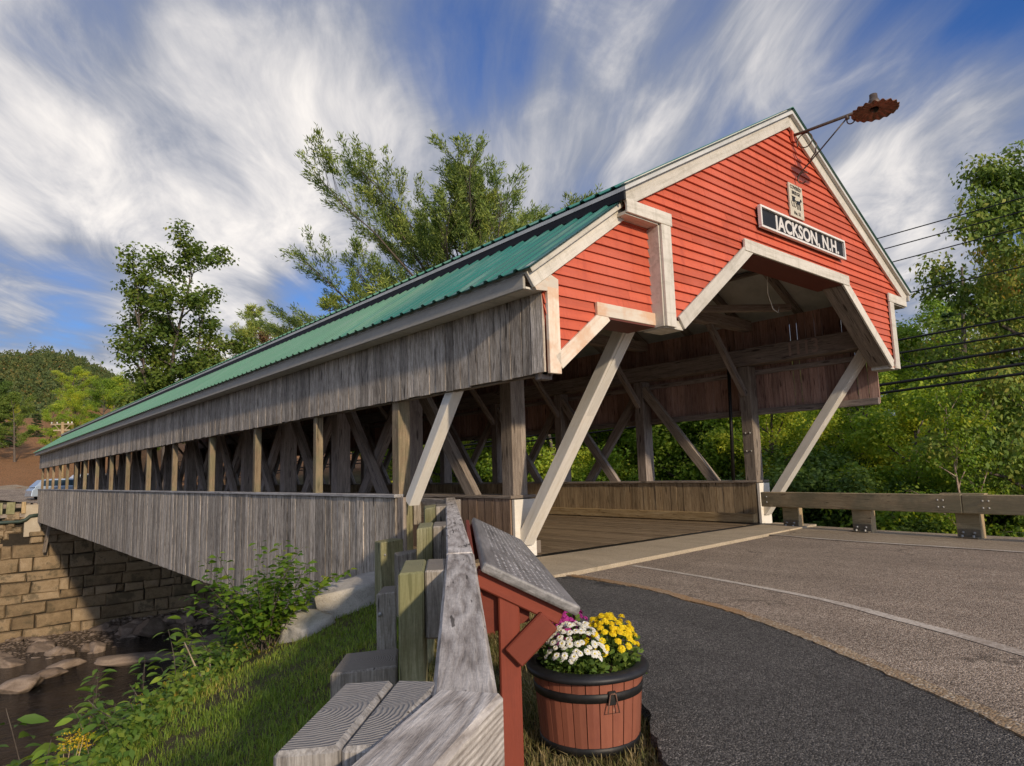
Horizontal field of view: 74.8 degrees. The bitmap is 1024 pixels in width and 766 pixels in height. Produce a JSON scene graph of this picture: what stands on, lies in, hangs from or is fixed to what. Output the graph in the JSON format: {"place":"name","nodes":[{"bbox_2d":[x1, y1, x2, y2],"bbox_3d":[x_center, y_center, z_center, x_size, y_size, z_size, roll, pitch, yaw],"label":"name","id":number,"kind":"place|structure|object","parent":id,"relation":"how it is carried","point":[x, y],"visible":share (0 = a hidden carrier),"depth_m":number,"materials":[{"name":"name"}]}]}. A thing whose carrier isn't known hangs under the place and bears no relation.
{"place":"outdoors","nodes":[
{"label":"outdoors","id":0,"kind":"place"},
{"bbox_2d":[0,490,36,503],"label":"road","id":1,"kind":"structure","parent":0,"point":[13,495],"depth_m":48.96,"materials":[{"name":"asphalt"}]},
{"bbox_2d":[25,478,72,498],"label":"parked car","id":2,"kind":"object","parent":1,"relation":"on","point":[31,491],"visible":0.29,"depth_m":45.75,"materials":[{"name":"blue paint"}]},
{"bbox_2d":[0,608,287,765],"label":"river","id":3,"kind":"structure","parent":0,"point":[51,700],"depth_m":28.68,"materials":[{"name":"liquid"}]},
{"bbox_2d":[0,674,45,693],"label":"boulder","id":4,"kind":"object","parent":3,"relation":"in","point":[23,684],"visible":0.88,"depth_m":27.82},
{"bbox_2d":[34,667,68,678],"bbox_3d":[-20.767,13.015,29.989,1.580,0.400,0.978,5,-10,-40],"label":"boulder","id":5,"kind":"object","parent":3,"relation":"in","point":[47,673],"visible":0.68,"depth_m":29.96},
{"bbox_2d":[45,658,86,669],"bbox_3d":[-20.850,13.204,31.359,0.825,0.499,1.681,-6,-3,31],"label":"boulder","id":6,"kind":"object","parent":3,"relation":"in","point":[65,664],"visible":0.69,"depth_m":31.18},
{"bbox_2d":[94,651,187,666],"bbox_3d":[-17.520,13.193,32.123,4.350,0.524,1.100,5,-9,-23],"label":"boulder","id":7,"kind":"object","parent":3,"relation":"in","point":[119,660],"visible":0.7,"depth_m":31.55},
{"bbox_2d":[0,406,842,765],"bbox_3d":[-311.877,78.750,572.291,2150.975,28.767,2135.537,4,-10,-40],"label":"ground","id":8,"kind":"structure","parent":0,"point":[24,468],"depth_m":5.52,"materials":[{"name":"plant"}]},
{"bbox_2d":[0,380,21,427],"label":"maple tree","id":9,"kind":"object","parent":8,"relation":"on","point":[4,388],"visible":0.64,"depth_m":83.74,"materials":[{"name":"green plant"}]},
{"bbox_2d":[0,657,26,667],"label":"river rock","id":10,"kind":"object","parent":8,"relation":"on","point":[8,662],"visible":0.59,"depth_m":31.84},
{"bbox_2d":[0,391,38,461],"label":"maple tree","id":11,"kind":"object","parent":8,"relation":"on","point":[15,399],"visible":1,"depth_m":82.13,"materials":[{"name":"green plant"}]},
{"bbox_2d":[26,641,52,651],"bbox_3d":[-24.566,13.887,34.807,1.417,0.620,1.093,7,14,39],"label":"river rock","id":12,"kind":"object","parent":8,"relation":"on","point":[39,646],"visible":0.62,"depth_m":34.72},
{"bbox_2d":[0,709,89,765],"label":"shrub","id":13,"kind":"object","parent":8,"relation":"on","point":[31,719],"visible":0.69,"depth_m":5.22,"materials":[{"name":"green plant"}]},
{"bbox_2d":[24,399,72,444],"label":"maple tree","id":14,"kind":"object","parent":8,"relation":"on","point":[50,433],"visible":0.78,"depth_m":82.30,"materials":[{"name":"green plant"}]},
{"bbox_2d":[3,735,104,765],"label":"weed","id":15,"kind":"object","parent":8,"relation":"on","point":[56,759],"visible":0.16,"depth_m":4.96,"materials":[{"name":"green plant"}]},
{"bbox_2d":[27,738,81,765],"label":"weed","id":16,"kind":"object","parent":8,"relation":"on","point":[50,757],"visible":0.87,"depth_m":4.63,"materials":[{"name":"green plant"}]},
{"bbox_2d":[50,365,98,415],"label":"maple tree","id":17,"kind":"object","parent":8,"relation":"on","point":[78,372],"visible":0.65,"depth_m":134.43,"materials":[{"name":"green plant"}]},
{"bbox_2d":[55,718,95,763],"bbox_3d":[-3.329,2.902,5.082,0.316,0.688,0.213,-3,-7,9],"label":"goldenrod","id":18,"kind":"object","parent":8,"relation":"on","point":[77,739],"visible":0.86,"depth_m":5.10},
{"bbox_2d":[57,388,95,429],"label":"maple tree","id":19,"kind":"object","parent":8,"relation":"on","point":[75,396],"visible":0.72,"depth_m":87.59,"materials":[{"name":"green plant"}]},
{"bbox_2d":[60,687,128,761],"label":"shrub","id":20,"kind":"object","parent":8,"relation":"on","point":[73,715],"visible":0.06,"depth_m":7.40,"materials":[{"name":"green plant"}]},
{"bbox_2d":[74,666,116,754],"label":"milkweed","id":21,"kind":"object","parent":8,"relation":"on","point":[98,704],"visible":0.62,"depth_m":5.88,"materials":[{"name":"green plant"}]},
{"bbox_2d":[71,377,121,423],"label":"maple tree","id":22,"kind":"object","parent":8,"relation":"on","point":[108,383],"visible":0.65,"depth_m":98.78,"materials":[{"name":"green plant"}]},
{"bbox_2d":[89,641,105,653],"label":"river rock","id":23,"kind":"object","parent":8,"relation":"on","point":[97,647],"visible":0.62,"depth_m":34.17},
{"bbox_2d":[55,682,149,760],"bbox_3d":[-3.292,2.879,5.423,0.690,0.695,0.627,3,-9,-31],"label":"weed","id":24,"kind":"object","parent":8,"relation":"on","point":[63,721],"visible":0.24,"depth_m":5.30,"materials":[{"name":"green plant"}]},
{"bbox_2d":[0,504,223,642],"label":"stone abutment","id":25,"kind":"object","parent":8,"relation":"on","point":[64,582],"visible":0.59,"depth_m":39.28,"materials":[{"name":"stone"}]},
{"bbox_2d":[0,502,30,514],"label":"guard rail","id":26,"kind":"object","parent":25,"relation":"on","point":[9,507],"visible":1,"depth_m":37.86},
{"bbox_2d":[34,107,911,612],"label":"covered bridge","id":27,"kind":"structure","parent":25,"relation":"on","point":[678,289],"depth_m":11.31,"materials":[{"name":"grey wood"}]},
{"bbox_2d":[787,182,804,220],"bbox_3d":[4.138,-2.642,9.760,0.400,0.500,0.028,4,-10,-40],"label":"plaque","id":28,"kind":"object","parent":27,"relation":"attached to","point":[795,201],"visible":1,"depth_m":9.74,"materials":[{"name":"paint"}]},
{"bbox_2d":[756,204,845,260],"bbox_3d":[4.263,-2.157,9.760,2.524,0.315,0.071,4,-10,-40],"label":"town sign","id":29,"kind":"object","parent":27,"relation":"attached to","point":[781,224],"visible":1,"depth_m":9.64,"materials":[{"name":"black paint"}]},
{"bbox_2d":[790,93,899,183],"bbox_3d":[4.635,-3.423,9.364,0.594,0.883,1.454,4,-10,-40],"label":"gooseneck lamp","id":30,"kind":"object","parent":27,"relation":"attached to","point":[875,107],"visible":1,"depth_m":9.22,"materials":[{"name":"metal"}]},
{"bbox_2d":[100,371,141,411],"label":"maple tree","id":31,"kind":"object","parent":8,"relation":"on","point":[118,379],"visible":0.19,"depth_m":95.25,"materials":[{"name":"green plant"}]},
{"bbox_2d":[0,597,249,658],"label":"gravel","id":32,"kind":"structure","parent":8,"relation":"on","point":[123,620],"depth_m":38.09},
{"bbox_2d":[132,618,171,636],"bbox_3d":[-20.143,13.812,37.645,1.581,1.146,2.026,-8,-10,42],"label":"boulder","id":33,"kind":"object","parent":32,"relation":"on","point":[151,627],"visible":0.9,"depth_m":37.31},
{"bbox_2d":[183,634,221,649],"bbox_3d":[-16.021,13.459,34.602,1.066,0.701,1.869,-7,-5,35],"label":"boulder","id":34,"kind":"object","parent":32,"relation":"on","point":[210,638],"visible":0.39,"depth_m":34.45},
{"bbox_2d":[77,684,195,742],"bbox_3d":[-3.070,2.713,5.473,0.838,0.404,1.055,4,-9,-38],"label":"weed","id":35,"kind":"object","parent":8,"relation":"on","point":[112,720],"visible":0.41,"depth_m":5.28,"materials":[{"name":"green plant"}]},
{"bbox_2d":[123,657,162,717],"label":"milkweed","id":36,"kind":"object","parent":8,"relation":"on","point":[146,691],"visible":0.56,"depth_m":5.90,"materials":[{"name":"green plant"}]},
{"bbox_2d":[76,635,267,765],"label":"undergrowth","id":37,"kind":"object","parent":8,"relation":"on","point":[135,728],"visible":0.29,"depth_m":5.05,"materials":[{"name":"green plant"}]},
{"bbox_2d":[153,630,203,694],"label":"milkweed","id":38,"kind":"object","parent":8,"relation":"on","point":[182,640],"visible":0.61,"depth_m":6.49,"materials":[{"name":"green plant"}]},
{"bbox_2d":[101,217,265,487],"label":"oak tree","id":39,"kind":"object","parent":8,"relation":"on","point":[156,358],"visible":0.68,"depth_m":59.77,"materials":[{"name":"green plant"}]},
{"bbox_2d":[163,615,239,687],"bbox_3d":[-3.575,3.191,7.766,0.858,0.952,0.945,3,-9,-33],"label":"weed","id":40,"kind":"object","parent":8,"relation":"on","point":[195,635],"visible":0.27,"depth_m":7.90,"materials":[{"name":"green plant"}]},
{"bbox_2d":[186,636,255,672],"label":"weed","id":41,"kind":"object","parent":8,"relation":"on","point":[201,656],"visible":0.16,"depth_m":7.39,"materials":[{"name":"green plant"}]},
{"bbox_2d":[193,639,265,666],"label":"weed","id":42,"kind":"object","parent":8,"relation":"on","point":[217,654],"visible":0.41,"depth_m":6.96,"materials":[{"name":"green plant"}]},
{"bbox_2d":[200,303,294,360],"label":"pine tree","id":43,"kind":"object","parent":8,"relation":"on","point":[249,326],"visible":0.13,"depth_m":78.09,"materials":[{"name":"green leaf"},{"name":"bark"}]},
{"bbox_2d":[101,601,398,765],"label":"grass","id":44,"kind":"structure","parent":8,"relation":"on","point":[266,746],"depth_m":4.71,"materials":[{"name":"plant"}]},
{"bbox_2d":[177,540,356,651],"bbox_3d":[-2.635,2.285,7.063,1.656,1.141,1.795,-5,-8,27],"label":"shrub","id":45,"kind":"object","parent":8,"relation":"on","point":[265,623],"visible":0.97,"depth_m":6.98,"materials":[{"name":"green plant"}]},
{"bbox_2d":[278,608,334,643],"bbox_3d":[-2.186,2.722,7.181,0.504,0.426,0.527,5,11,28],"label":"granite boulder","id":46,"kind":"object","parent":8,"relation":"on","point":[310,622],"visible":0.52,"depth_m":7.07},
{"bbox_2d":[279,292,343,483],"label":"pine tree","id":47,"kind":"object","parent":8,"relation":"on","point":[323,303],"visible":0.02,"depth_m":58.06,"materials":[{"name":"green leaf"},{"name":"bark"}]},
{"bbox_2d":[306,571,374,618],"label":"granite block","id":48,"kind":"structure","parent":8,"relation":"on","point":[349,595],"depth_m":7.58,"materials":[{"name":"stone"}]},
{"bbox_2d":[330,648,398,698],"bbox_3d":[-0.594,1.667,2.740,0.259,1.020,0.349,-1,-7,-9],"label":"timber stub","id":49,"kind":"object","parent":8,"relation":"on","point":[372,666],"visible":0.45,"depth_m":2.71,"materials":[{"name":"wood"}]},
{"bbox_2d":[377,586,396,649],"bbox_3d":[-0.878,1.972,4.792,0.129,0.960,0.348,-1,-7,-3],"label":"timber stub","id":50,"kind":"object","parent":8,"relation":"on","point":[386,620],"visible":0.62,"depth_m":4.70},
{"bbox_2d":[273,497,504,765],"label":"timber guard rail","id":51,"kind":"object","parent":8,"relation":"on","point":[451,714],"visible":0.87,"depth_m":1.32,"materials":[{"name":"grey wood"}]},
{"bbox_2d":[375,538,402,605],"bbox_3d":[-1.402,2.310,7.581,0.212,1.040,0.479,-5,-8,24],"label":"timber stub","id":52,"kind":"object","parent":8,"relation":"on","point":[386,550],"visible":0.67,"depth_m":7.48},
{"bbox_2d":[394,549,416,619],"bbox_3d":[-1.037,2.176,6.558,0.180,1.020,0.509,-5,-8,20],"label":"timber stub","id":53,"kind":"object","parent":8,"relation":"on","point":[401,558],"visible":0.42,"depth_m":6.43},
{"bbox_2d":[236,122,602,482],"bbox_3d":[-3.909,-0.624,44.865,32.121,31.160,24.405,-4,-8,14],"label":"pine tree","id":54,"kind":"object","parent":8,"relation":"on","point":[472,219],"visible":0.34,"depth_m":40.00,"materials":[{"name":"green leaf"},{"name":"bark"}]},
{"bbox_2d":[465,518,579,765],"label":"interpretive board","id":55,"kind":"object","parent":8,"relation":"on","point":[518,582],"visible":0.83,"depth_m":2.81,"materials":[{"name":"wood"}]},
{"bbox_2d":[480,436,604,481],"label":"maple tree","id":56,"kind":"object","parent":8,"relation":"on","point":[576,474],"visible":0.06,"depth_m":27.89,"materials":[{"name":"green plant"}]},
{"bbox_2d":[428,612,662,765],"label":"dry grass","id":57,"kind":"structure","parent":8,"relation":"on","point":[531,738],"depth_m":3.04,"materials":[{"name":"plant"}]},
{"bbox_2d":[468,434,633,481],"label":"maple tree","id":58,"kind":"object","parent":8,"relation":"on","point":[485,471],"visible":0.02,"depth_m":27.31,"materials":[{"name":"green plant"}]},
{"bbox_2d":[526,650,648,757],"bbox_3d":[0.352,1.450,3.087,0.566,0.341,0.566,4,-10,-40],"label":"barrel planter","id":59,"kind":"object","parent":8,"relation":"on","point":[605,707],"visible":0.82,"depth_m":2.88,"materials":[{"name":"paint"}]},
{"bbox_2d":[535,610,590,673],"bbox_3d":[0.238,1.202,3.173,0.346,0.357,0.329,4,-10,-40],"label":"chrysanthemum","id":60,"kind":"object","parent":59,"relation":"in","point":[568,617],"visible":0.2,"depth_m":3.10,"materials":[{"name":"green plant"}]},
{"bbox_2d":[541,621,611,673],"bbox_3d":[0.282,1.224,3.040,0.336,0.283,0.337,-3,-8,13],"label":"chrysanthemum","id":61,"kind":"object","parent":59,"relation":"in","point":[564,653],"visible":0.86,"depth_m":2.98,"materials":[{"name":"white plant"}]},
{"bbox_2d":[577,612,647,673],"bbox_3d":[0.455,1.223,3.142,0.360,0.298,0.350,4,-10,-40],"label":"chrysanthemum","id":62,"kind":"object","parent":59,"relation":"in","point":[612,642],"visible":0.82,"depth_m":3.08,"materials":[{"name":"yellow plant"}]},
{"bbox_2d":[179,316,1023,466],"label":"power line","id":63,"kind":"object","parent":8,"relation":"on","point":[988,323],"visible":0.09,"depth_m":13.40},
{"bbox_2d":[179,332,1023,461],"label":"power line","id":64,"kind":"object","parent":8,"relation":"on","point":[990,338],"visible":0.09,"depth_m":13.39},
{"bbox_2d":[182,362,1023,481],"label":"power line","id":65,"kind":"object","parent":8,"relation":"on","point":[956,373],"visible":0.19,"depth_m":13.65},
{"bbox_2d":[183,347,1023,476],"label":"power line","id":66,"kind":"object","parent":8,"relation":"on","point":[966,357],"visible":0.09,"depth_m":13.39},
{"bbox_2d":[574,426,637,480],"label":"maple tree","id":67,"kind":"object","parent":8,"relation":"on","point":[588,458],"visible":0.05,"depth_m":30.70,"materials":[{"name":"green plant"}]},
{"bbox_2d":[573,422,677,464],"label":"maple tree","id":68,"kind":"object","parent":8,"relation":"on","point":[597,438],"visible":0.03,"depth_m":32.63,"materials":[{"name":"green plant"}]},
{"bbox_2d":[585,425,680,480],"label":"maple tree","id":69,"kind":"object","parent":8,"relation":"on","point":[658,476],"visible":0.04,"depth_m":30.07,"materials":[{"name":"green plant"}]},
{"bbox_2d":[476,522,815,577],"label":"approach slab","id":70,"kind":"structure","parent":8,"relation":"on","point":[579,562],"depth_m":9.36,"materials":[{"name":"concrete"}]},
{"bbox_2d":[601,420,708,480],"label":"maple tree","id":71,"kind":"object","parent":8,"relation":"on","point":[690,429],"visible":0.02,"depth_m":28.61,"materials":[{"name":"green plant"}]},
{"bbox_2d":[607,414,779,480],"bbox_3d":[7.373,3.880,28.571,6.651,17.098,9.941,-1,-7,-8],"label":"maple tree","id":72,"kind":"object","parent":8,"relation":"on","point":[676,448],"visible":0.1,"depth_m":28.33,"materials":[{"name":"green plant"}]},
{"bbox_2d":[623,418,767,479],"bbox_3d":[7.034,4.831,28.904,8.777,15.382,9.047,-6,-9,32],"label":"maple tree","id":73,"kind":"object","parent":8,"relation":"on","point":[710,455],"visible":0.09,"depth_m":27.16,"materials":[{"name":"green plant"}]},
{"bbox_2d":[740,417,811,448],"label":"maple tree","id":74,"kind":"object","parent":8,"relation":"on","point":[790,437],"visible":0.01,"depth_m":32.34,"materials":[{"name":"green plant"}]},
{"bbox_2d":[706,467,848,526],"bbox_3d":[9.325,6.311,23.308,8.438,6.748,8.218,-4,-8,15],"label":"bush","id":75,"kind":"object","parent":8,"relation":"on","point":[764,478],"visible":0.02,"depth_m":22.14,"materials":[{"name":"green plant"}]},
{"bbox_2d":[697,373,876,520],"bbox_3d":[9.570,5.103,24.561,6.745,11.820,6.952,1,-8,-20],"label":"maple tree","id":76,"kind":"object","parent":8,"relation":"on","point":[723,439],"visible":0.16,"depth_m":24.42,"materials":[{"name":"green plant"}]},
{"bbox_2d":[730,442,847,478],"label":"bush","id":77,"kind":"object","parent":8,"relation":"on","point":[789,459],"visible":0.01,"depth_m":25.36,"materials":[{"name":"green plant"}]},
{"bbox_2d":[739,444,955,523],"bbox_3d":[10.003,5.896,22.640,9.630,7.702,9.379,2,-8,-25],"label":"bush","id":78,"kind":"object","parent":8,"relation":"on","point":[813,469],"visible":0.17,"depth_m":21.75,"materials":[{"name":"green plant"}]},
{"bbox_2d":[775,467,949,533],"bbox_3d":[10.885,5.830,20.731,8.061,6.446,7.850,-5,-8,23],"label":"bush","id":79,"kind":"object","parent":8,"relation":"on","point":[857,485],"visible":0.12,"depth_m":19.94,"materials":[{"name":"green plant"}]},
{"bbox_2d":[806,364,927,479],"bbox_3d":[13.594,5.436,25.314,6.811,12.682,6.607,-7,-9,35],"label":"maple tree","id":80,"kind":"object","parent":8,"relation":"on","point":[847,444],"visible":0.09,"depth_m":25.69,"materials":[{"name":"green plant"}]},
{"bbox_2d":[804,461,962,530],"bbox_3d":[11.896,6.089,21.219,8.793,7.221,9.029,3,-9,-31],"label":"bush","id":81,"kind":"object","parent":8,"relation":"on","point":[885,481],"visible":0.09,"depth_m":20.95,"materials":[{"name":"green plant"}]},
{"bbox_2d":[839,319,991,450],"bbox_3d":[18.027,4.378,29.654,8.350,14.632,8.606,-9,-10,42],"label":"maple tree","id":82,"kind":"object","parent":8,"relation":"on","point":[904,374],"visible":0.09,"depth_m":29.78,"materials":[{"name":"green plant"}]},
{"bbox_2d":[815,349,1020,520],"bbox_3d":[13.825,4.599,21.703,7.582,11.714,5.419,2,-8,-24],"label":"maple tree","id":83,"kind":"object","parent":8,"relation":"on","point":[918,472],"visible":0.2,"depth_m":22.35,"materials":[{"name":"green plant"}]},
{"bbox_2d":[858,386,983,476],"bbox_3d":[15.248,5.707,25.006,6.173,11.310,6.363,1,-8,-19],"label":"maple tree","id":84,"kind":"object","parent":8,"relation":"on","point":[916,422],"visible":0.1,"depth_m":25.20,"materials":[{"name":"green plant"}]},
{"bbox_2d":[821,448,1023,536],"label":"bush","id":85,"kind":"object","parent":8,"relation":"on","point":[903,513],"visible":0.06,"depth_m":18.14,"materials":[{"name":"green plant"}]},
{"bbox_2d":[880,293,995,420],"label":"maple tree","id":86,"kind":"object","parent":8,"relation":"on","point":[938,307],"visible":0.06,"depth_m":59.04,"materials":[{"name":"green plant"}]},
{"bbox_2d":[887,364,1023,536],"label":"birch tree","id":87,"kind":"object","parent":8,"relation":"on","point":[952,419],"visible":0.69,"depth_m":15.28,"materials":[{"name":"green plant"}]},
{"bbox_2d":[948,267,966,362],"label":"dead tree","id":88,"kind":"object","parent":8,"relation":"on","point":[963,330],"visible":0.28,"depth_m":28.48,"materials":[{"name":"green plant"}]},
{"bbox_2d":[896,139,1023,536],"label":"maple tree","id":89,"kind":"object","parent":8,"relation":"on","point":[988,177],"visible":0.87,"depth_m":16.65,"materials":[{"name":"green plant"}]},
{"bbox_2d":[914,265,1023,419],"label":"maple tree","id":90,"kind":"object","parent":8,"relation":"on","point":[935,327],"visible":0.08,"depth_m":31.47,"materials":[{"name":"green plant"}]},
{"bbox_2d":[923,484,1022,536],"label":"bush","id":91,"kind":"object","parent":8,"relation":"on","point":[987,523],"visible":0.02,"depth_m":18.49,"materials":[{"name":"green plant"}]},
{"bbox_2d":[945,210,1023,402],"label":"maple tree","id":92,"kind":"object","parent":8,"relation":"on","point":[1003,343],"visible":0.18,"depth_m":23.73,"materials":[{"name":"green plant"}]},
{"bbox_2d":[981,350,1023,451],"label":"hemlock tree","id":93,"kind":"object","parent":8,"relation":"on","point":[1014,361],"visible":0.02,"depth_m":20.92,"materials":[{"name":"green plant"}]},
{"bbox_2d":[0,0,1023,415],"label":"sky","id":94,"kind":"structure","parent":0,"point":[120,119],"materials":[{"name":"blue"}]},
{"bbox_2d":[196,372,1023,481],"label":"power line","id":95,"kind":"object","parent":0,"point":[958,382],"visible":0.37,"depth_m":13.84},
{"bbox_2d":[555,576,1023,765],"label":"sidewalk","id":96,"kind":"structure","parent":0,"point":[721,687],"depth_m":3.29,"materials":[{"name":"asphalt"}]},
{"bbox_2d":[581,535,1023,722],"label":"road","id":97,"kind":"structure","parent":0,"point":[978,593],"depth_m":5.94,"materials":[{"name":"asphalt"}]},
{"bbox_2d":[633,565,837,602],"bbox_3d":[2.127,2.025,6.874,0.146,0.001,2.790,2,-8,-27],"label":"road line","id":98,"kind":"object","parent":97,"relation":"on","point":[813,597],"visible":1,"depth_m":6.59,"materials":[{"name":"paint"}]},
{"bbox_2d":[566,574,1023,739],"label":"kerb strip","id":99,"kind":"object","parent":97,"relation":"on","point":[1004,722],"visible":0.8,"depth_m":3.83,"materials":[{"name":"sand"},{"name":"dirt"},{"name":"gravel"}]},
{"bbox_2d":[770,534,1023,551],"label":"road line","id":100,"kind":"object","parent":97,"relation":"on","point":[899,543],"visible":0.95,"depth_m":9.24,"materials":[{"name":"paint"}]},
{"bbox_2d":[834,602,1023,655],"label":"road line","id":101,"kind":"object","parent":97,"relation":"on","point":[967,637],"visible":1,"depth_m":4.64,"materials":[{"name":"paint"}]},
{"bbox_2d":[776,526,1023,550],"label":"sandy shoulder","id":102,"kind":"object","parent":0,"point":[952,540],"visible":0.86,"depth_m":9.97},
{"bbox_2d":[761,492,1023,538],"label":"road guard rail","id":103,"kind":"object","parent":102,"relation":"on","point":[969,510],"visible":1,"depth_m":10.49,"materials":[{"name":"wood"}]},
{"bbox_2d":[878,197,1023,238],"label":"power line","id":104,"kind":"object","parent":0,"point":[952,217],"visible":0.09,"depth_m":13.66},
{"bbox_2d":[884,210,1023,248],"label":"power line","id":105,"kind":"object","parent":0,"point":[955,229],"visible":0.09,"depth_m":13.61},
{"bbox_3d":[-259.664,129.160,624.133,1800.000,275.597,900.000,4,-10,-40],"label":"hill","id":106,"kind":"structure","parent":0,"visible":0},
{"bbox_2d":[0,342,137,418],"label":"forest","id":107,"kind":"object","parent":106,"relation":"on","point":[29,373],"visible":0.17,"depth_m":403.69,"materials":[{"name":"green plant"}]},
{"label":"river rock","id":108,"kind":"object","parent":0,"visible":0},
{"bbox_2d":[118,623,137,636],"bbox_3d":[-21.529,14.020,37.847,1.094,0.784,1.142,-8,-11,42],"label":"boulder","id":109,"kind":"object","parent":108,"relation":"on","point":[126,629],"visible":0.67,"depth_m":37.46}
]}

